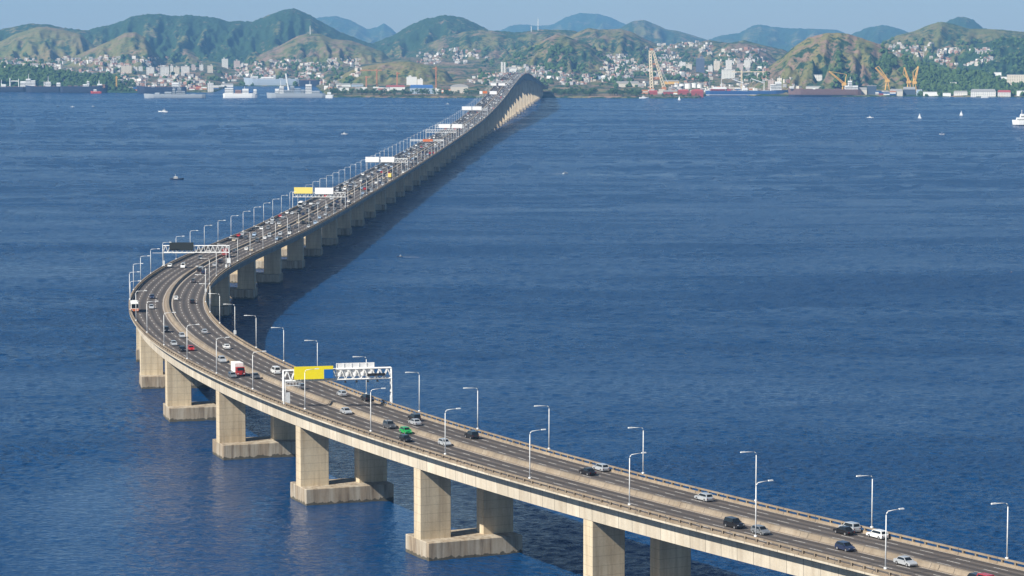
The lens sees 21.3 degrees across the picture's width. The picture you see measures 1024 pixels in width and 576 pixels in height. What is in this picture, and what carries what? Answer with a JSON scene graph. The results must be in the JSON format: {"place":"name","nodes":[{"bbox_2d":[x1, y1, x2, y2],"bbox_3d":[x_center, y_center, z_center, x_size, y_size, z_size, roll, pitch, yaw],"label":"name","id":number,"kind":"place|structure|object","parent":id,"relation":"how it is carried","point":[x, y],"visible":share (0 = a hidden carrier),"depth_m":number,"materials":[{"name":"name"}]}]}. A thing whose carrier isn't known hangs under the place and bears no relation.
{"place":"outdoors","nodes":[
{"label":"outdoors","id":0,"kind":"place"},
{"bbox_2d":[0,86,1023,575],"bbox_3d":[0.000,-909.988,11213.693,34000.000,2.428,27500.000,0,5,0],"label":"water","id":1,"kind":"structure","parent":0,"point":[814,306],"depth_m":1125.64,"materials":[{"name":"blue liquid"}]},
{"bbox_2d":[0,74,35,91],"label":"cargo ship","id":2,"kind":"object","parent":1,"relation":"on","point":[21,88],"visible":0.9,"depth_m":5920.30,"materials":[{"name":"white metal"}]},
{"bbox_2d":[25,81,60,92],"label":"cargo ship","id":3,"kind":"object","parent":1,"relation":"on","point":[47,87],"visible":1,"depth_m":5850.24,"materials":[{"name":"blue metal"}]},
{"bbox_2d":[60,81,107,92],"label":"cargo ship","id":4,"kind":"object","parent":1,"relation":"on","point":[86,88],"visible":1,"depth_m":5803.78,"materials":[{"name":"blue metal"}]},
{"bbox_2d":[136,327,164,361],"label":"bridge pier","id":5,"kind":"structure","parent":1,"relation":"in","point":[137,347],"depth_m":956.00,"materials":[{"name":"concrete"}]},
{"bbox_2d":[137,82,186,92],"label":"cargo ship","id":6,"kind":"object","parent":1,"relation":"on","point":[152,89],"visible":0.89,"depth_m":5768.42,"materials":[{"name":"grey metal"}]},
{"bbox_2d":[139,333,208,388],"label":"bridge pier","id":7,"kind":"structure","parent":1,"relation":"in","point":[151,374],"depth_m":879.92,"materials":[{"name":"concrete"}]},
{"bbox_2d":[144,82,205,97],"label":"naval ship","id":8,"kind":"object","parent":1,"relation":"on","point":[178,93],"visible":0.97,"depth_m":5280.38,"materials":[{"name":"grey metal"}]},
{"bbox_2d":[163,360,215,421],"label":"bridge pier","id":9,"kind":"structure","parent":1,"relation":"in","point":[179,405],"depth_m":805.15,"materials":[{"name":"concrete"}]},
{"bbox_2d":[209,275,231,316],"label":"bridge pier","id":10,"kind":"structure","parent":1,"relation":"in","point":[221,288],"depth_m":1109.06,"materials":[{"name":"concrete"}]},
{"bbox_2d":[209,260,257,299],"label":"bridge pier","id":11,"kind":"structure","parent":1,"relation":"in","point":[246,288],"depth_m":1184.81,"materials":[{"name":"concrete"}]},
{"bbox_2d":[223,88,257,97],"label":"passenger ferry","id":12,"kind":"object","parent":1,"relation":"on","point":[242,93],"visible":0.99,"depth_m":5306.07,"materials":[{"name":"white metal"}]},
{"bbox_2d":[212,390,295,459],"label":"bridge pier","id":13,"kind":"structure","parent":1,"relation":"in","point":[231,441],"depth_m":732.87,"materials":[{"name":"concrete"}]},
{"bbox_2d":[230,248,282,283],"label":"bridge pier","id":14,"kind":"structure","parent":1,"relation":"in","point":[272,273],"depth_m":1260.77,"materials":[{"name":"concrete"}]},
{"bbox_2d":[244,75,298,84],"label":"cargo ship","id":15,"kind":"object","parent":1,"relation":"on","point":[256,80],"visible":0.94,"depth_m":6674.74,"materials":[{"name":"white metal"}]},
{"bbox_2d":[256,237,304,269],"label":"bridge pier","id":16,"kind":"structure","parent":1,"relation":"in","point":[295,259],"depth_m":1336.96,"materials":[{"name":"concrete"}]},
{"bbox_2d":[267,73,325,97],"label":"naval ship","id":17,"kind":"object","parent":1,"relation":"on","point":[293,92],"visible":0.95,"depth_m":5303.29,"materials":[{"name":"grey metal"}]},
{"bbox_2d":[281,227,322,256],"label":"bridge pier","id":18,"kind":"structure","parent":1,"relation":"in","point":[313,248],"depth_m":1413.20,"materials":[{"name":"concrete"}]},
{"bbox_2d":[299,79,321,85],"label":"floating dock","id":19,"kind":"object","parent":1,"relation":"on","point":[314,82],"visible":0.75,"depth_m":6657.10,"materials":[{"name":"metal"}]},
{"bbox_2d":[304,219,337,245],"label":"bridge pier","id":20,"kind":"structure","parent":1,"relation":"in","point":[329,235],"depth_m":1489.31,"materials":[{"name":"concrete"}]},
{"bbox_2d":[290,426,393,505],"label":"bridge pier","id":21,"kind":"structure","parent":1,"relation":"in","point":[313,484],"depth_m":661.73,"materials":[{"name":"concrete"}]},
{"bbox_2d":[337,210,351,235],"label":"bridge pier","id":22,"kind":"structure","parent":1,"relation":"in","point":[344,227],"depth_m":1565.44,"materials":[{"name":"concrete"}]},
{"bbox_2d":[351,202,364,226],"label":"bridge pier","id":23,"kind":"structure","parent":1,"relation":"in","point":[357,217],"depth_m":1641.69,"materials":[{"name":"concrete"}]},
{"bbox_2d":[364,196,375,217],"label":"bridge pier","id":24,"kind":"structure","parent":1,"relation":"in","point":[369,209],"depth_m":1717.75,"materials":[{"name":"concrete"}]},
{"bbox_2d":[375,189,385,210],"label":"bridge pier","id":25,"kind":"structure","parent":1,"relation":"in","point":[380,201],"depth_m":1793.87,"materials":[{"name":"concrete"}]},
{"bbox_2d":[386,183,395,203],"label":"bridge pier","id":26,"kind":"structure","parent":1,"relation":"in","point":[390,195],"depth_m":1869.97,"materials":[{"name":"concrete"}]},
{"bbox_2d":[395,178,404,196],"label":"bridge pier","id":27,"kind":"structure","parent":1,"relation":"in","point":[399,189],"depth_m":1946.13,"materials":[{"name":"concrete"}]},
{"bbox_2d":[404,172,412,190],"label":"bridge pier","id":28,"kind":"structure","parent":1,"relation":"in","point":[408,182],"depth_m":2022.30,"materials":[{"name":"concrete"}]},
{"bbox_2d":[413,167,420,185],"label":"bridge pier","id":29,"kind":"structure","parent":1,"relation":"in","point":[416,178],"depth_m":2098.32,"materials":[{"name":"concrete"}]},
{"bbox_2d":[420,163,427,180],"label":"bridge pier","id":30,"kind":"structure","parent":1,"relation":"in","point":[423,173],"depth_m":2174.44,"materials":[{"name":"concrete"}]},
{"bbox_2d":[427,158,433,176],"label":"bridge pier","id":31,"kind":"structure","parent":1,"relation":"in","point":[430,167],"depth_m":2250.49,"materials":[{"name":"concrete"}]},
{"bbox_2d":[434,154,439,171],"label":"bridge pier","id":32,"kind":"structure","parent":1,"relation":"in","point":[437,163],"depth_m":2326.58,"materials":[{"name":"concrete"}]},
{"bbox_2d":[440,150,445,167],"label":"bridge pier","id":33,"kind":"structure","parent":1,"relation":"in","point":[443,159],"depth_m":2402.88,"materials":[{"name":"concrete"}]},
{"bbox_2d":[446,146,450,163],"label":"bridge pier","id":34,"kind":"structure","parent":1,"relation":"in","point":[448,155],"depth_m":2478.78,"materials":[{"name":"concrete"}]},
{"bbox_2d":[451,143,455,159],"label":"bridge pier","id":35,"kind":"structure","parent":1,"relation":"in","point":[453,151],"depth_m":2554.85,"materials":[{"name":"concrete"}]},
{"bbox_2d":[456,139,460,155],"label":"bridge pier","id":36,"kind":"structure","parent":1,"relation":"in","point":[458,148],"depth_m":2631.24,"materials":[{"name":"concrete"}]},
{"bbox_2d":[406,468,521,560],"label":"bridge pier","id":37,"kind":"structure","parent":1,"relation":"in","point":[433,537],"depth_m":592.00,"materials":[{"name":"concrete"}]},
{"bbox_2d":[465,133,469,149],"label":"bridge pier","id":38,"kind":"structure","parent":1,"relation":"in","point":[467,146],"depth_m":2783.29,"materials":[{"name":"concrete"}]},
{"bbox_2d":[477,124,480,141],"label":"bridge pier","id":39,"kind":"structure","parent":1,"relation":"in","point":[479,133],"depth_m":3011.49,"materials":[{"name":"concrete"}]},
{"bbox_2d":[484,118,487,136],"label":"bridge pier","id":40,"kind":"structure","parent":1,"relation":"in","point":[486,127],"depth_m":3163.63,"materials":[{"name":"concrete"}]},
{"bbox_2d":[502,100,504,124],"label":"bridge pier","id":41,"kind":"structure","parent":1,"relation":"in","point":[503,112],"depth_m":3619.76,"materials":[{"name":"concrete"}]},
{"bbox_2d":[507,93,509,120],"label":"bridge pier","id":42,"kind":"structure","parent":1,"relation":"in","point":[508,107],"depth_m":3772.33,"materials":[{"name":"concrete"}]},
{"bbox_2d":[510,90,511,119],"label":"bridge pier","id":43,"kind":"structure","parent":1,"relation":"in","point":[511,105],"depth_m":3847.76,"materials":[{"name":"concrete"}]},
{"bbox_2d":[129,73,1023,575],"bbox_3d":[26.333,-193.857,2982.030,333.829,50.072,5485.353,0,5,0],"label":"bridge","id":44,"kind":"structure","parent":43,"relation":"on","point":[795,545],"depth_m":584.17,"materials":[{"name":"concrete"}]},
{"bbox_2d":[131,300,138,311],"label":"bus","id":45,"kind":"object","parent":44,"relation":"on","point":[134,305],"visible":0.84,"depth_m":908.56,"materials":[{"name":"white metal"}]},
{"bbox_2d":[162,242,230,267],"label":"sign gantry","id":46,"kind":"object","parent":44,"relation":"on","point":[181,246],"visible":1,"depth_m":1093.93,"materials":[{"name":"metal"}]},
{"bbox_2d":[231,361,244,375],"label":"box lorry","id":47,"kind":"object","parent":44,"relation":"on","point":[237,368],"visible":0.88,"depth_m":730.97,"materials":[{"name":"white metal"}]},
{"bbox_2d":[271,366,280,373],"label":"delivery van","id":48,"kind":"object","parent":44,"relation":"on","point":[275,369],"visible":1,"depth_m":738.15,"materials":[{"name":"white metal"}]},
{"bbox_2d":[292,187,345,207],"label":"sign gantry","id":49,"kind":"object","parent":44,"relation":"on","point":[307,190],"visible":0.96,"depth_m":1513.11,"materials":[{"name":"metal"}]},
{"bbox_2d":[282,362,392,404],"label":"sign gantry","id":50,"kind":"object","parent":44,"relation":"on","point":[344,370],"visible":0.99,"depth_m":665.99,"materials":[{"name":"metal"}]},
{"bbox_2d":[340,407,351,413],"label":"sedan car","id":51,"kind":"object","parent":44,"relation":"on","point":[345,410],"visible":1,"depth_m":651.91,"materials":[{"name":"silver metal"}]},
{"bbox_2d":[360,394,371,400],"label":"suv car","id":52,"kind":"object","parent":44,"relation":"on","point":[365,397],"visible":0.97,"depth_m":680.54,"materials":[{"name":"grey metal"}]},
{"bbox_2d":[365,157,407,169],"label":"sign gantry","id":53,"kind":"object","parent":44,"relation":"on","point":[377,160],"visible":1,"depth_m":1952.94,"materials":[{"name":"metal"}]},
{"bbox_2d":[383,420,395,428],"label":"suv car","id":54,"kind":"object","parent":44,"relation":"on","point":[388,424],"visible":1,"depth_m":625.39,"materials":[{"name":"grey metal"}]},
{"bbox_2d":[399,434,411,441],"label":"hatchback car","id":55,"kind":"object","parent":44,"relation":"on","point":[405,437],"visible":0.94,"depth_m":601.43,"materials":[{"name":"black metal"}]},
{"bbox_2d":[399,426,411,433],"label":"hatchback car","id":56,"kind":"object","parent":44,"relation":"on","point":[405,429],"visible":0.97,"depth_m":616.34,"materials":[{"name":"green metal"}]},
{"bbox_2d":[408,413,420,420],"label":"suv car","id":57,"kind":"object","parent":44,"relation":"on","point":[413,416],"visible":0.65,"depth_m":641.06,"materials":[{"name":"black metal"}]},
{"bbox_2d":[408,418,421,425],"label":"sedan car","id":58,"kind":"object","parent":44,"relation":"on","point":[415,421],"visible":1,"depth_m":633.22,"materials":[{"name":"silver metal"}]},
{"bbox_2d":[438,438,450,445],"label":"hatchback car","id":59,"kind":"object","parent":44,"relation":"on","point":[441,441],"visible":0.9,"depth_m":596.51,"materials":[{"name":"silver metal"}]},
{"bbox_2d":[435,124,463,131],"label":"sign gantry","id":60,"kind":"object","parent":44,"relation":"on","point":[449,125],"visible":0.99,"depth_m":2652.31,"materials":[{"name":"metal"}]},
{"bbox_2d":[411,72,525,148],"bbox_3d":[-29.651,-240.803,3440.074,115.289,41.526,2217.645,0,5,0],"label":"distant traffic","id":61,"kind":"object","parent":44,"relation":"on","point":[485,99],"visible":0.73,"depth_m":3051.18,"materials":[{"name":"multicoloured metal"}]},
{"bbox_2d":[464,430,478,438],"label":"suv car","id":62,"kind":"object","parent":44,"relation":"on","point":[471,434],"visible":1,"depth_m":610.24,"materials":[{"name":"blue metal"}]},
{"bbox_2d":[462,106,486,110],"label":"sign gantry","id":63,"kind":"object","parent":44,"relation":"on","point":[471,108],"visible":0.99,"depth_m":3109.64,"materials":[{"name":"metal"}]},
{"bbox_2d":[579,467,595,475],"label":"sedan car","id":64,"kind":"object","parent":44,"relation":"on","point":[588,471],"visible":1,"depth_m":554.41,"materials":[{"name":"black metal"}]},
{"bbox_2d":[592,463,608,471],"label":"estate car","id":65,"kind":"object","parent":44,"relation":"on","point":[601,467],"visible":0.98,"depth_m":560.99,"materials":[{"name":"silver metal"}]},
{"bbox_2d":[694,492,713,501],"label":"estate car","id":66,"kind":"object","parent":44,"relation":"on","point":[704,496],"visible":1,"depth_m":520.73,"materials":[{"name":"silver metal"}]},
{"bbox_2d":[723,516,744,528],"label":"suv car","id":67,"kind":"object","parent":44,"relation":"on","point":[733,522],"visible":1,"depth_m":487.41,"materials":[{"name":"black metal"}]},
{"bbox_2d":[751,524,770,534],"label":"hatchback car","id":68,"kind":"object","parent":44,"relation":"on","point":[762,530],"visible":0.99,"depth_m":480.43,"materials":[{"name":"silver metal"}]},
{"bbox_2d":[754,480,772,536],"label":"street lamp","id":69,"kind":"object","parent":44,"relation":"on","point":[755,535],"visible":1,"depth_m":469.37,"materials":[{"name":"metal"}]},
{"bbox_2d":[833,526,854,535],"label":"sedan car","id":70,"kind":"object","parent":44,"relation":"on","point":[846,530],"visible":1,"depth_m":482.75,"materials":[{"name":"black metal"}]},
{"bbox_2d":[835,540,855,551],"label":"hatchback car","id":71,"kind":"object","parent":44,"relation":"on","point":[846,546],"visible":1,"depth_m":464.42,"materials":[{"name":"blue metal"}]},
{"bbox_2d":[838,521,860,531],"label":"suv car","id":72,"kind":"object","parent":44,"relation":"on","point":[855,526],"visible":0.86,"depth_m":485.49,"materials":[{"name":"silver metal"}]},
{"bbox_2d":[856,475,873,528],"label":"street lamp","id":73,"kind":"object","parent":44,"relation":"on","point":[871,526],"visible":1,"depth_m":483.68,"materials":[{"name":"metal"}]},
{"bbox_2d":[866,529,888,538],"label":"estate car","id":74,"kind":"object","parent":44,"relation":"on","point":[878,533],"visible":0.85,"depth_m":479.22,"materials":[{"name":"white metal"}]},
{"bbox_2d":[884,508,903,569],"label":"street lamp","id":75,"kind":"object","parent":44,"relation":"on","point":[885,568],"visible":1,"depth_m":438.54,"materials":[{"name":"metal"}]},
{"bbox_2d":[893,555,917,566],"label":"sedan car","id":76,"kind":"object","parent":44,"relation":"on","point":[906,561],"visible":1,"depth_m":450.27,"materials":[{"name":"silver metal"}]},
{"bbox_2d":[991,503,1008,559],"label":"street lamp","id":77,"kind":"object","parent":44,"relation":"on","point":[1006,557],"visible":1,"depth_m":452.43,"materials":[{"name":"metal"}]},
{"bbox_2d":[516,84,520,113],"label":"bridge pier","id":78,"kind":"structure","parent":1,"relation":"in","point":[517,100],"depth_m":4123.38,"materials":[{"name":"concrete"}]},
{"bbox_2d":[519,82,523,111],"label":"bridge pier","id":79,"kind":"structure","parent":1,"relation":"in","point":[520,98],"depth_m":4247.59,"materials":[{"name":"concrete"}]},
{"bbox_2d":[522,79,525,109],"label":"bridge pier","id":80,"kind":"structure","parent":1,"relation":"in","point":[523,95],"depth_m":4371.75,"materials":[{"name":"concrete"}]},
{"bbox_2d":[525,81,528,107],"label":"bridge pier","id":81,"kind":"structure","parent":1,"relation":"in","point":[526,95],"depth_m":4496.41,"materials":[{"name":"concrete"}]},
{"bbox_2d":[530,81,533,103],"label":"bridge pier","id":82,"kind":"structure","parent":1,"relation":"in","point":[531,92],"depth_m":4745.22,"materials":[{"name":"concrete"}]},
{"bbox_2d":[583,519,690,575],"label":"bridge pier","id":83,"kind":"structure","parent":1,"relation":"in","point":[603,550],"depth_m":523.75,"materials":[{"name":"concrete"}]},
{"bbox_2d":[705,77,787,95],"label":"cargo ship","id":84,"kind":"object","parent":1,"relation":"on","point":[776,88],"visible":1,"depth_m":5530.62,"materials":[{"name":"white metal"}]},
{"bbox_2d":[788,81,860,96],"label":"cargo ship","id":85,"kind":"object","parent":1,"relation":"on","point":[849,90],"visible":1,"depth_m":5451.94,"materials":[{"name":"grey metal"}]},
{"bbox_2d":[1012,114,1023,125],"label":"passenger ferry","id":86,"kind":"object","parent":1,"relation":"on","point":[1018,121],"visible":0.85,"depth_m":3568.88,"materials":[{"name":"white metal"}]},
{"bbox_2d":[0,8,1023,97],"bbox_3d":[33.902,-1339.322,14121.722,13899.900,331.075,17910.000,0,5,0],"label":"hills","id":87,"kind":"structure","parent":0,"point":[801,57],"depth_m":8394.28,"materials":[{"name":"plant"}]},
{"bbox_2d":[0,61,135,91],"bbox_3d":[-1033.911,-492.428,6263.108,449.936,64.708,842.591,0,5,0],"label":"shore wood","id":88,"kind":"object","parent":87,"relation":"on","point":[67,76],"visible":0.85,"depth_m":6016.33,"materials":[{"name":"green plant"}]},
{"bbox_2d":[121,65,131,72],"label":"apartment building","id":89,"kind":"structure","parent":87,"relation":"on","point":[127,68],"depth_m":7222.44,"materials":[{"name":"concrete"}]},
{"bbox_2d":[160,65,168,75],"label":"apartment building","id":90,"kind":"structure","parent":87,"relation":"on","point":[164,70],"depth_m":7002.28,"materials":[{"name":"concrete"}]},
{"bbox_2d":[386,85,404,89],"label":"warehouse","id":91,"kind":"structure","parent":87,"relation":"on","point":[399,87],"depth_m":5787.05,"materials":[{"name":"metal"}]},
{"bbox_2d":[406,75,416,84],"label":"apartment building","id":92,"kind":"structure","parent":87,"relation":"on","point":[410,80],"depth_m":6071.15,"materials":[{"name":"concrete"}]},
{"bbox_2d":[410,85,433,93],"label":"warehouse","id":93,"kind":"structure","parent":87,"relation":"on","point":[429,87],"depth_m":5553.58,"materials":[{"name":"metal"}]},
{"bbox_2d":[450,84,467,92],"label":"warehouse","id":94,"kind":"structure","parent":87,"relation":"on","point":[456,87],"depth_m":5592.73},
{"bbox_2d":[0,40,993,85],"bbox_3d":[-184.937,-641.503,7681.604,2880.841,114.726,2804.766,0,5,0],"label":"hillside houses","id":95,"kind":"structure","parent":87,"relation":"on","point":[196,80],"depth_m":7540.76,"materials":[{"name":"brick"}]},
{"bbox_2d":[0,35,1023,88],"bbox_3d":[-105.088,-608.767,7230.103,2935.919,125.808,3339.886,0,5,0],"label":"scattered woods","id":96,"kind":"object","parent":87,"relation":"on","point":[886,62],"visible":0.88,"depth_m":6870.80,"materials":[{"name":"green plant"}]},
{"bbox_2d":[616,81,638,86],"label":"warehouse","id":97,"kind":"structure","parent":87,"relation":"on","point":[624,83],"depth_m":5955.39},
{"bbox_2d":[649,48,668,89],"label":"lattice crane","id":98,"kind":"object","parent":87,"relation":"on","point":[658,67],"visible":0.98,"depth_m":5729.70,"materials":[{"name":"metal"}]},
{"bbox_2d":[691,89,702,96],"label":"warehouse","id":99,"kind":"structure","parent":87,"relation":"on","point":[699,92],"depth_m":5386.11,"materials":[{"name":"metal"}]},
{"bbox_2d":[696,56,704,72],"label":"apartment building","id":100,"kind":"structure","parent":87,"relation":"on","point":[700,64],"depth_m":7104.55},
{"bbox_2d":[721,68,734,78],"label":"apartment building","id":101,"kind":"structure","parent":87,"relation":"on","point":[726,73],"depth_m":6640.42,"materials":[{"name":"concrete"}]},
{"bbox_2d":[867,85,876,94],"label":"warehouse","id":102,"kind":"structure","parent":87,"relation":"on","point":[871,89],"depth_m":5463.85,"materials":[{"name":"metal"}]},
{"bbox_2d":[875,66,889,89],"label":"harbour crane","id":103,"kind":"object","parent":87,"relation":"on","point":[885,78],"visible":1,"depth_m":5562.85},
{"bbox_2d":[903,87,915,94],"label":"warehouse","id":104,"kind":"structure","parent":87,"relation":"on","point":[909,90],"depth_m":5476.59,"materials":[{"name":"metal"}]},
{"bbox_2d":[917,66,1023,95],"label":"ridge wood","id":105,"kind":"object","parent":87,"relation":"on","point":[986,79],"visible":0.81,"depth_m":5656.24,"materials":[{"name":"green plant"}]},
{"bbox_2d":[970,89,995,96],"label":"building","id":106,"kind":"structure","parent":87,"relation":"on","point":[984,92],"depth_m":5411.91,"materials":[{"name":"metal"}]},
{"bbox_2d":[998,90,1010,96],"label":"building","id":107,"kind":"structure","parent":87,"relation":"on","point":[1004,93],"depth_m":5399.17,"materials":[{"name":"metal"}]},
{"bbox_2d":[1007,74,1023,84],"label":"building","id":108,"kind":"structure","parent":87,"relation":"on","point":[1015,78],"depth_m":5683.52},
{"bbox_2d":[0,0,1023,39],"label":"sky","id":109,"kind":"structure","parent":0,"point":[705,19],"materials":[{"name":"blue"}]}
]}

